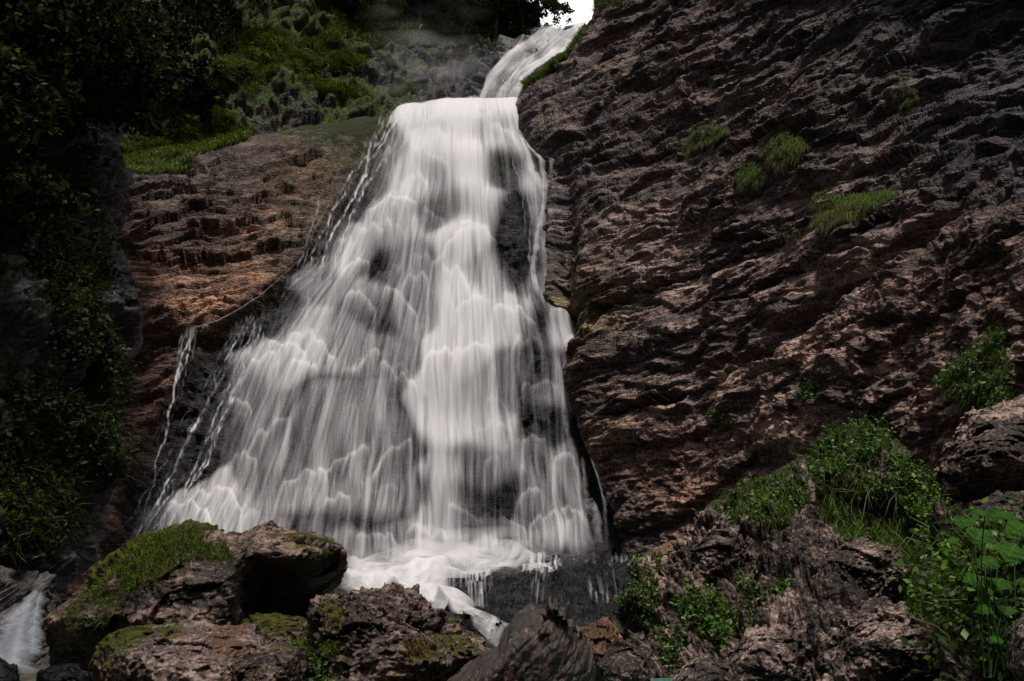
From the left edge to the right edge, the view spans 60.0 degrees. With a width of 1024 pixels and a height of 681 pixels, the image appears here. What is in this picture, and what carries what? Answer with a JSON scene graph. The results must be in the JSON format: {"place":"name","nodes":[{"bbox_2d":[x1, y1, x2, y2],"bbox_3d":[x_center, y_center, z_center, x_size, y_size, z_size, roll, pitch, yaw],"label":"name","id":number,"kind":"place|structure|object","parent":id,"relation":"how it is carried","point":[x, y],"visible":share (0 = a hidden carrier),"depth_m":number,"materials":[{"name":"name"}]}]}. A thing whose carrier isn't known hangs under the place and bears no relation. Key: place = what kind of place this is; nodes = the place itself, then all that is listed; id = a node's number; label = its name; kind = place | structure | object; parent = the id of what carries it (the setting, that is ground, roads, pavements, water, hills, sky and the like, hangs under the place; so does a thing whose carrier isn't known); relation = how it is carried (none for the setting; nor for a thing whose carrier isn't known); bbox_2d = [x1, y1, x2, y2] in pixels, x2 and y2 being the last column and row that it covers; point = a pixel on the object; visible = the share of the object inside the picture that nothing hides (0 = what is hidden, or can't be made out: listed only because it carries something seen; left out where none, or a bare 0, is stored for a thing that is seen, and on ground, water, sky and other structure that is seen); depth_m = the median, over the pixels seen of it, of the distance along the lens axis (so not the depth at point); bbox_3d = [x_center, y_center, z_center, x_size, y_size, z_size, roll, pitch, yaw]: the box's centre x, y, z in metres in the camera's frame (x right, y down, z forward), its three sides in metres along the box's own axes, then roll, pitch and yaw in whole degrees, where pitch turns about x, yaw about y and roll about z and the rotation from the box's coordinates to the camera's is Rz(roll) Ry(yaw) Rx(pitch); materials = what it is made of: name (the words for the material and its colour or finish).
{"place":"outdoors","nodes":[
{"label":"outdoors","id":0,"kind":"place"},
{"bbox_2d":[18,664,49,680],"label":"ground","id":1,"kind":"structure","parent":0,"point":[28,674],"depth_m":9.35,"materials":[{"name":"beige liquid"}]},
{"bbox_2d":[0,657,19,680],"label":"boulder","id":2,"kind":"object","parent":1,"relation":"on","point":[8,672],"visible":1,"depth_m":5.61,"materials":[{"name":"grey stone"}]},
{"bbox_2d":[36,663,91,680],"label":"boulder","id":3,"kind":"object","parent":1,"relation":"on","point":[70,672],"visible":1,"depth_m":6.22,"materials":[{"name":"grey stone"}]},
{"bbox_2d":[88,619,270,680],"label":"boulder","id":4,"kind":"object","parent":1,"relation":"on","point":[204,650],"visible":0.87,"depth_m":5.40,"materials":[{"name":"stone"}]},
{"bbox_2d":[220,641,308,680],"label":"boulder","id":5,"kind":"object","parent":4,"relation":"on","point":[278,661],"visible":0.95,"depth_m":5.08,"materials":[{"name":"stone"}]},
{"bbox_2d":[40,519,347,678],"bbox_3d":[-2.653,2.560,8.245,3.050,1.754,3.500,14,-20,-42],"label":"boulder","id":6,"kind":"object","parent":1,"relation":"on","point":[274,567],"visible":0.53,"depth_m":7.24,"materials":[{"name":"brown stone"}]},
{"bbox_2d":[54,522,340,634],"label":"grass","id":7,"kind":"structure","parent":6,"relation":"on","point":[161,539],"depth_m":7.04,"materials":[{"name":"green plant"}]},
{"bbox_2d":[239,612,306,642],"bbox_3d":[-1.887,2.424,7.021,0.724,0.529,1.106,7,-16,-24],"label":"boulder","id":8,"kind":"object","parent":6,"relation":"on","point":[274,626],"visible":0.2,"depth_m":6.71,"materials":[{"name":"green plant"}]},
{"bbox_2d":[288,582,490,680],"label":"boulder","id":9,"kind":"object","parent":1,"relation":"on","point":[376,627],"visible":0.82,"depth_m":5.47,"materials":[{"name":"stone"}]},
{"bbox_2d":[279,629,317,680],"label":"grass tuft","id":10,"kind":"object","parent":9,"relation":"on","point":[305,644],"visible":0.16,"depth_m":5.61,"materials":[{"name":"green plant"}]},
{"bbox_2d":[307,650,334,680],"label":"leafy plant","id":11,"kind":"object","parent":9,"relation":"on","point":[320,663],"visible":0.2,"depth_m":5.36,"materials":[{"name":"green plant"}]},
{"bbox_2d":[315,638,339,657],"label":"grass tuft","id":12,"kind":"object","parent":9,"relation":"on","point":[323,647],"visible":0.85,"depth_m":5.35,"materials":[{"name":"green plant"}]},
{"bbox_2d":[324,611,346,627],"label":"grass tuft","id":13,"kind":"object","parent":9,"relation":"on","point":[338,619],"visible":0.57,"depth_m":5.49,"materials":[{"name":"green plant"}]},
{"bbox_2d":[399,633,434,666],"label":"grass tuft","id":14,"kind":"object","parent":9,"relation":"on","point":[415,641],"visible":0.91,"depth_m":5.28,"materials":[{"name":"green plant"}]},
{"bbox_2d":[399,549,659,677],"bbox_3d":[0.666,4.454,14.710,4.795,2.137,18.684,0,-15,0],"label":"rock shelf","id":15,"kind":"object","parent":1,"relation":"on","point":[588,586],"visible":0.42,"depth_m":13.39,"materials":[{"name":"grey stone"}]},
{"bbox_2d":[446,611,465,627],"bbox_3d":[-0.554,2.590,8.007,0.293,0.278,0.611,0,-15,0],"label":"boulder","id":16,"kind":"object","parent":15,"relation":"on","point":[453,614],"visible":0.12,"depth_m":7.91,"materials":[{"name":"grey stone"}]},
{"bbox_2d":[466,554,556,579],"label":"waterfall","id":17,"kind":"structure","parent":15,"relation":"on","point":[531,565],"depth_m":16.50,"materials":[{"name":"grey liquid"}]},
{"bbox_2d":[644,540,676,557],"bbox_3d":[2.421,3.281,13.627,0.874,0.492,1.308,0,-15,0],"label":"boulder","id":18,"kind":"object","parent":15,"relation":"on","point":[666,548],"visible":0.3,"depth_m":13.14,"materials":[{"name":"brown stone"}]},
{"bbox_2d":[611,424,1023,680],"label":"rock outcrop","id":19,"kind":"object","parent":1,"relation":"on","point":[816,611],"visible":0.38,"depth_m":6.83,"materials":[{"name":"stone"}]},
{"bbox_2d":[611,548,665,632],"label":"leafy plant","id":20,"kind":"object","parent":19,"relation":"on","point":[649,623],"visible":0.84,"depth_m":7.11,"materials":[{"name":"green plant"}]},
{"bbox_2d":[648,620,685,673],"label":"leafy plant","id":21,"kind":"object","parent":19,"relation":"on","point":[678,643],"visible":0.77,"depth_m":6.49,"materials":[{"name":"green plant"}]},
{"bbox_2d":[669,577,759,660],"bbox_3d":[1.612,2.095,6.518,0.855,0.707,0.706,0,-15,0],"label":"leafy plant","id":22,"kind":"object","parent":19,"relation":"on","point":[720,630],"visible":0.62,"depth_m":6.58,"materials":[{"name":"green plant"}]},
{"bbox_2d":[690,524,751,587],"bbox_3d":[1.701,1.893,7.358,0.593,0.722,0.960,0,-15,0],"label":"boulder","id":23,"kind":"object","parent":19,"relation":"on","point":[713,548],"visible":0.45,"depth_m":7.06,"materials":[{"name":"stone"}]},
{"bbox_2d":[732,560,764,611],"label":"leafy plant","id":24,"kind":"object","parent":19,"relation":"on","point":[746,590],"visible":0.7,"depth_m":6.78,"materials":[{"name":"green plant"}]},
{"bbox_2d":[719,623,813,680],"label":"boulder","id":25,"kind":"object","parent":19,"relation":"on","point":[778,652],"visible":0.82,"depth_m":5.50,"materials":[{"name":"grey stone"}]},
{"bbox_2d":[712,465,829,540],"bbox_3d":[2.277,1.493,7.666,1.179,0.868,1.005,0,-15,0],"label":"leafy plant","id":26,"kind":"object","parent":19,"relation":"on","point":[751,504],"visible":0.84,"depth_m":7.65,"materials":[{"name":"green plant"}]},
{"bbox_2d":[762,569,792,597],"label":"leafy plant","id":27,"kind":"object","parent":19,"relation":"on","point":[784,585],"visible":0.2,"depth_m":6.63,"materials":[{"name":"green plant"}]},
{"bbox_2d":[794,519,817,544],"bbox_3d":[2.292,1.796,7.273,0.596,0.637,0.898,-7,-17,24],"label":"boulder","id":28,"kind":"object","parent":19,"relation":"on","point":[800,533],"visible":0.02,"depth_m":7.06,"materials":[{"name":"stone"}]},
{"bbox_2d":[794,411,898,498],"bbox_3d":[3.181,1.156,8.309,1.115,1.111,1.104,-6,-16,23],"label":"leafy plant","id":29,"kind":"object","parent":19,"relation":"on","point":[835,462],"visible":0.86,"depth_m":8.20,"materials":[{"name":"green plant"}]},
{"bbox_2d":[807,536,911,599],"bbox_3d":[2.619,1.774,6.688,1.064,0.590,0.750,10,-18,-32],"label":"boulder","id":30,"kind":"object","parent":19,"relation":"on","point":[866,564],"visible":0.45,"depth_m":6.34,"materials":[{"name":"stone"}]},
{"bbox_2d":[818,596,941,680],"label":"boulder","id":31,"kind":"object","parent":19,"relation":"on","point":[863,642],"visible":0.86,"depth_m":5.24,"materials":[{"name":"grey stone"}]},
{"bbox_2d":[812,461,956,635],"bbox_3d":[3.109,1.802,6.997,1.312,1.858,2.101,0,-15,0],"label":"leafy plant","id":32,"kind":"object","parent":19,"relation":"on","point":[897,541],"visible":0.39,"depth_m":7.55,"materials":[{"name":"green plant"}]},
{"bbox_2d":[874,442,962,536],"bbox_3d":[3.538,1.284,7.538,0.651,0.943,1.250,0,-15,0],"label":"leafy plant","id":33,"kind":"object","parent":19,"relation":"on","point":[923,513],"visible":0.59,"depth_m":7.55,"materials":[{"name":"green plant"}]},
{"bbox_2d":[901,457,954,507],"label":"leafy plant","id":34,"kind":"object","parent":19,"relation":"on","point":[934,484],"visible":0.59,"depth_m":7.53,"materials":[{"name":"green plant"}]},
{"bbox_2d":[888,491,1023,680],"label":"leafy plant","id":35,"kind":"object","parent":19,"relation":"on","point":[951,610],"visible":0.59,"depth_m":5.03,"materials":[{"name":"green plant"}]},
{"bbox_2d":[944,508,1023,677],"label":"broadleaf plant","id":36,"kind":"object","parent":19,"relation":"on","point":[1009,552],"visible":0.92,"depth_m":4.55,"materials":[{"name":"green plant"}]},
{"bbox_2d":[968,490,1023,521],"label":"boulder","id":37,"kind":"object","parent":19,"relation":"on","point":[998,498],"visible":0.12,"depth_m":6.56,"materials":[{"name":"grey stone"}]},
{"bbox_2d":[1005,610,1023,680],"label":"boulder","id":38,"kind":"object","parent":19,"relation":"on","point":[1015,665],"visible":1,"depth_m":3.96,"materials":[{"name":"stone"}]},
{"bbox_2d":[0,0,172,671],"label":"cliff","id":39,"kind":"structure","parent":0,"point":[29,601],"depth_m":13.96,"materials":[{"name":"green plant"}]},
{"bbox_2d":[0,464,96,580],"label":"shrub","id":40,"kind":"object","parent":39,"relation":"on","point":[49,525],"visible":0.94,"depth_m":11.65,"materials":[{"name":"green plant"}]},
{"bbox_2d":[0,31,100,248],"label":"broadleaf tree","id":41,"kind":"object","parent":39,"relation":"on","point":[26,106],"visible":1,"depth_m":12.66,"materials":[{"name":"green plant"}]},
{"bbox_2d":[0,123,114,243],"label":"shrub","id":42,"kind":"object","parent":39,"relation":"on","point":[62,169],"visible":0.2,"depth_m":17.05,"materials":[{"name":"green plant"}]},
{"bbox_2d":[10,208,127,329],"bbox_3d":[-7.874,-1.394,15.549,1.839,3.161,4.026,3,-15,-12],"label":"shrub","id":43,"kind":"object","parent":39,"relation":"on","point":[64,271],"visible":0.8,"depth_m":15.19,"materials":[{"name":"green plant"}]},
{"bbox_2d":[0,366,148,498],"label":"shrub","id":44,"kind":"object","parent":39,"relation":"on","point":[20,444],"visible":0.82,"depth_m":13.45,"materials":[{"name":"green plant"}]},
{"bbox_2d":[0,0,173,159],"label":"broadleaf tree","id":45,"kind":"object","parent":39,"relation":"on","point":[43,28],"visible":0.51,"depth_m":15.47,"materials":[{"name":"green plant"}]},
{"bbox_2d":[44,304,131,376],"bbox_3d":[-7.079,-0.072,14.793,1.544,1.636,2.511,0,-15,0],"label":"shrub","id":46,"kind":"object","parent":39,"relation":"on","point":[79,340],"visible":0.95,"depth_m":14.39,"materials":[{"name":"green plant"}]},
{"bbox_2d":[14,0,202,141],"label":"broadleaf tree","id":47,"kind":"object","parent":39,"relation":"on","point":[140,84],"visible":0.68,"depth_m":17.62,"materials":[{"name":"green plant"}]},
{"bbox_2d":[75,343,143,427],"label":"shrub","id":48,"kind":"object","parent":39,"relation":"on","point":[110,383],"visible":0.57,"depth_m":15.34,"materials":[{"name":"green plant"}]},
{"bbox_2d":[84,0,188,121],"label":"broadleaf tree","id":49,"kind":"object","parent":39,"relation":"on","point":[175,35],"visible":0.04,"depth_m":20.75,"materials":[{"name":"green plant"}]},
{"bbox_2d":[119,0,536,153],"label":"hill","id":50,"kind":"structure","parent":0,"point":[444,69],"depth_m":43.43,"materials":[{"name":"green plant"}]},
{"bbox_2d":[152,0,248,109],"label":"broadleaf tree","id":51,"kind":"object","parent":50,"relation":"on","point":[200,88],"visible":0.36,"depth_m":33.98,"materials":[{"name":"green plant"}]},
{"bbox_2d":[183,0,270,31],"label":"broadleaf tree","id":52,"kind":"object","parent":50,"relation":"on","point":[234,12],"visible":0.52,"depth_m":41.41,"materials":[{"name":"green plant"}]},
{"bbox_2d":[120,0,511,174],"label":"grass","id":53,"kind":"structure","parent":50,"relation":"on","point":[167,155],"depth_m":40.20,"materials":[{"name":"green plant"}]},
{"bbox_2d":[332,0,380,14],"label":"broadleaf tree","id":54,"kind":"object","parent":50,"relation":"on","point":[350,7],"visible":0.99,"depth_m":46.79,"materials":[{"name":"green plant"}]},
{"bbox_2d":[390,0,454,24],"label":"broadleaf tree","id":55,"kind":"object","parent":50,"relation":"on","point":[414,5],"visible":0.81,"depth_m":49.18,"materials":[{"name":"green plant"}]},
{"bbox_2d":[440,0,492,42],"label":"broadleaf tree","id":56,"kind":"object","parent":50,"relation":"on","point":[462,6],"visible":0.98,"depth_m":50.24,"materials":[{"name":"green plant"}]},
{"bbox_2d":[465,0,543,40],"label":"broadleaf tree","id":57,"kind":"object","parent":50,"relation":"on","point":[510,7],"visible":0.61,"depth_m":52.44,"materials":[{"name":"green plant"}]},
{"bbox_2d":[489,0,563,38],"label":"broadleaf tree","id":58,"kind":"object","parent":50,"relation":"on","point":[517,21],"visible":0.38,"depth_m":51.94,"materials":[{"name":"green plant"}]},
{"bbox_2d":[507,0,574,31],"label":"tree","id":59,"kind":"object","parent":50,"relation":"on","point":[566,9],"visible":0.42,"depth_m":53.45,"materials":[{"name":"green plant"}]},
{"bbox_2d":[59,116,622,602],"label":"cliff","id":60,"kind":"structure","parent":0,"point":[221,238],"depth_m":25.49,"materials":[{"name":"brown stone"}]},
{"bbox_2d":[157,335,190,455],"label":"waterfall","id":61,"kind":"structure","parent":60,"relation":"on","point":[173,389],"depth_m":22.90,"materials":[{"name":"white liquid"}]},
{"bbox_2d":[139,346,243,530],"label":"waterfall","id":62,"kind":"structure","parent":60,"relation":"on","point":[192,429],"depth_m":20.87,"materials":[{"name":"white liquid"}]},
{"bbox_2d":[322,113,398,260],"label":"waterfall","id":63,"kind":"structure","parent":60,"relation":"on","point":[364,176],"depth_m":30.67,"materials":[{"name":"white liquid"}]},
{"bbox_2d":[169,97,583,556],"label":"waterfall","id":64,"kind":"structure","parent":60,"relation":"on","point":[475,329],"depth_m":25.93,"materials":[{"name":"grey liquid"}]},
{"bbox_2d":[526,143,545,266],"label":"waterfall","id":65,"kind":"structure","parent":60,"relation":"on","point":[543,186],"depth_m":29.33,"materials":[{"name":"grey liquid"}]},
{"bbox_2d":[335,556,530,594],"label":"terrain","id":66,"kind":"structure","parent":0,"point":[345,586],"depth_m":17.09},
{"bbox_2d":[346,542,532,638],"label":"water","id":67,"kind":"structure","parent":0,"point":[428,567],"depth_m":16.12,"materials":[{"name":"grey liquid"}]},
{"bbox_2d":[462,610,474,619],"bbox_3d":[-0.434,2.745,8.890,0.129,0.104,0.303,0,-15,0],"label":"boulder","id":68,"kind":"object","parent":67,"relation":"in","point":[469,615],"visible":0.89,"depth_m":8.79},
{"bbox_2d":[486,641,495,648],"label":"boulder","id":69,"kind":"object","parent":67,"relation":"in","point":[490,645],"visible":0.09,"depth_m":7.40,"materials":[{"name":"grey stone"}]},
{"bbox_2d":[465,23,584,99],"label":"cliff","id":70,"kind":"structure","parent":0,"point":[497,53],"depth_m":46.47,"materials":[{"name":"stone"}]},
{"bbox_2d":[480,22,584,97],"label":"waterfall","id":71,"kind":"structure","parent":70,"relation":"on","point":[502,63],"depth_m":45.24,"materials":[{"name":"grey liquid"}]},
{"bbox_2d":[563,25,572,33],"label":"boulder","id":72,"kind":"object","parent":70,"relation":"on","point":[567,27],"visible":0.41,"depth_m":50.38,"materials":[{"name":"grey stone"}]},
{"bbox_2d":[529,0,593,28],"label":"sky","id":73,"kind":"structure","parent":0,"point":[581,7],"materials":[{"name":"white"}]},
{"bbox_2d":[650,678,671,680],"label":"water","id":74,"kind":"structure","parent":0,"point":[660,679],"depth_m":5.95,"materials":[{"name":"teal liquid"}]},
{"bbox_2d":[447,595,595,680],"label":"boulder","id":75,"kind":"object","parent":74,"relation":"in","point":[549,642],"visible":1,"depth_m":4.42,"materials":[{"name":"grey stone"}]},
{"bbox_2d":[580,617,622,680],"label":"boulder","id":76,"kind":"object","parent":74,"relation":"in","point":[601,633],"visible":0.34,"depth_m":5.60,"materials":[{"name":"brown stone"}]},
{"bbox_2d":[595,639,651,680],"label":"boulder","id":77,"kind":"object","parent":74,"relation":"in","point":[627,660],"visible":0.94,"depth_m":5.31,"materials":[{"name":"stone"}]},
{"bbox_2d":[671,657,740,680],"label":"boulder","id":78,"kind":"object","parent":74,"relation":"in","point":[702,669],"visible":1,"depth_m":4.66,"materials":[{"name":"stone"}]},
{"bbox_2d":[515,0,1023,558],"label":"cliff","id":79,"kind":"structure","parent":0,"point":[687,292],"depth_m":21.75,"materials":[{"name":"brown stone"}]},
{"bbox_2d":[513,0,625,91],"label":"grass","id":80,"kind":"structure","parent":79,"relation":"on","point":[547,68],"depth_m":34.21,"materials":[{"name":"green plant"}]},
{"bbox_2d":[679,124,729,157],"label":"grass tuft","id":81,"kind":"object","parent":79,"relation":"on","point":[713,138],"visible":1,"depth_m":26.30,"materials":[{"name":"green plant"}]},
{"bbox_2d":[707,409,731,431],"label":"leafy plant","id":82,"kind":"object","parent":79,"relation":"on","point":[722,416],"visible":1,"depth_m":20.61,"materials":[{"name":"green plant"}]},
{"bbox_2d":[724,158,767,198],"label":"grass tuft","id":83,"kind":"object","parent":79,"relation":"on","point":[749,177],"visible":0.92,"depth_m":23.41,"materials":[{"name":"green plant"}]},
{"bbox_2d":[757,129,811,179],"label":"grass tuft","id":84,"kind":"object","parent":79,"relation":"on","point":[787,146],"visible":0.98,"depth_m":22.48,"materials":[{"name":"green plant"}]},
{"bbox_2d":[777,225,800,243],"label":"grass tuft","id":85,"kind":"object","parent":79,"relation":"on","point":[785,235],"visible":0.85,"depth_m":20.95,"materials":[{"name":"green plant"}]},
{"bbox_2d":[794,378,819,401],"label":"leafy plant","id":86,"kind":"object","parent":79,"relation":"on","point":[805,390],"visible":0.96,"depth_m":17.68,"materials":[{"name":"green plant"}]},
{"bbox_2d":[805,188,901,240],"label":"grass tuft","id":87,"kind":"object","parent":79,"relation":"on","point":[864,203],"visible":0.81,"depth_m":19.52,"materials":[{"name":"green plant"}]},
{"bbox_2d":[853,396,895,434],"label":"leafy plant","id":88,"kind":"object","parent":79,"relation":"on","point":[875,414],"visible":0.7,"depth_m":15.54,"materials":[{"name":"green plant"}]},
{"bbox_2d":[887,76,922,110],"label":"grass tuft","id":89,"kind":"object","parent":79,"relation":"on","point":[910,99],"visible":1,"depth_m":20.10,"materials":[{"name":"green plant"}]},
{"bbox_2d":[931,320,1019,420],"bbox_3d":[6.830,0.685,12.750,1.006,1.790,2.290,0,-15,0],"label":"leafy plant","id":90,"kind":"object","parent":79,"relation":"on","point":[990,390],"visible":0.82,"depth_m":12.62,"materials":[{"name":"green plant"}]},
{"bbox_2d":[935,394,1023,502],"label":"boulder","id":91,"kind":"object","parent":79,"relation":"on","point":[982,454],"visible":0.83,"depth_m":7.27,"materials":[{"name":"stone"}]}
]}

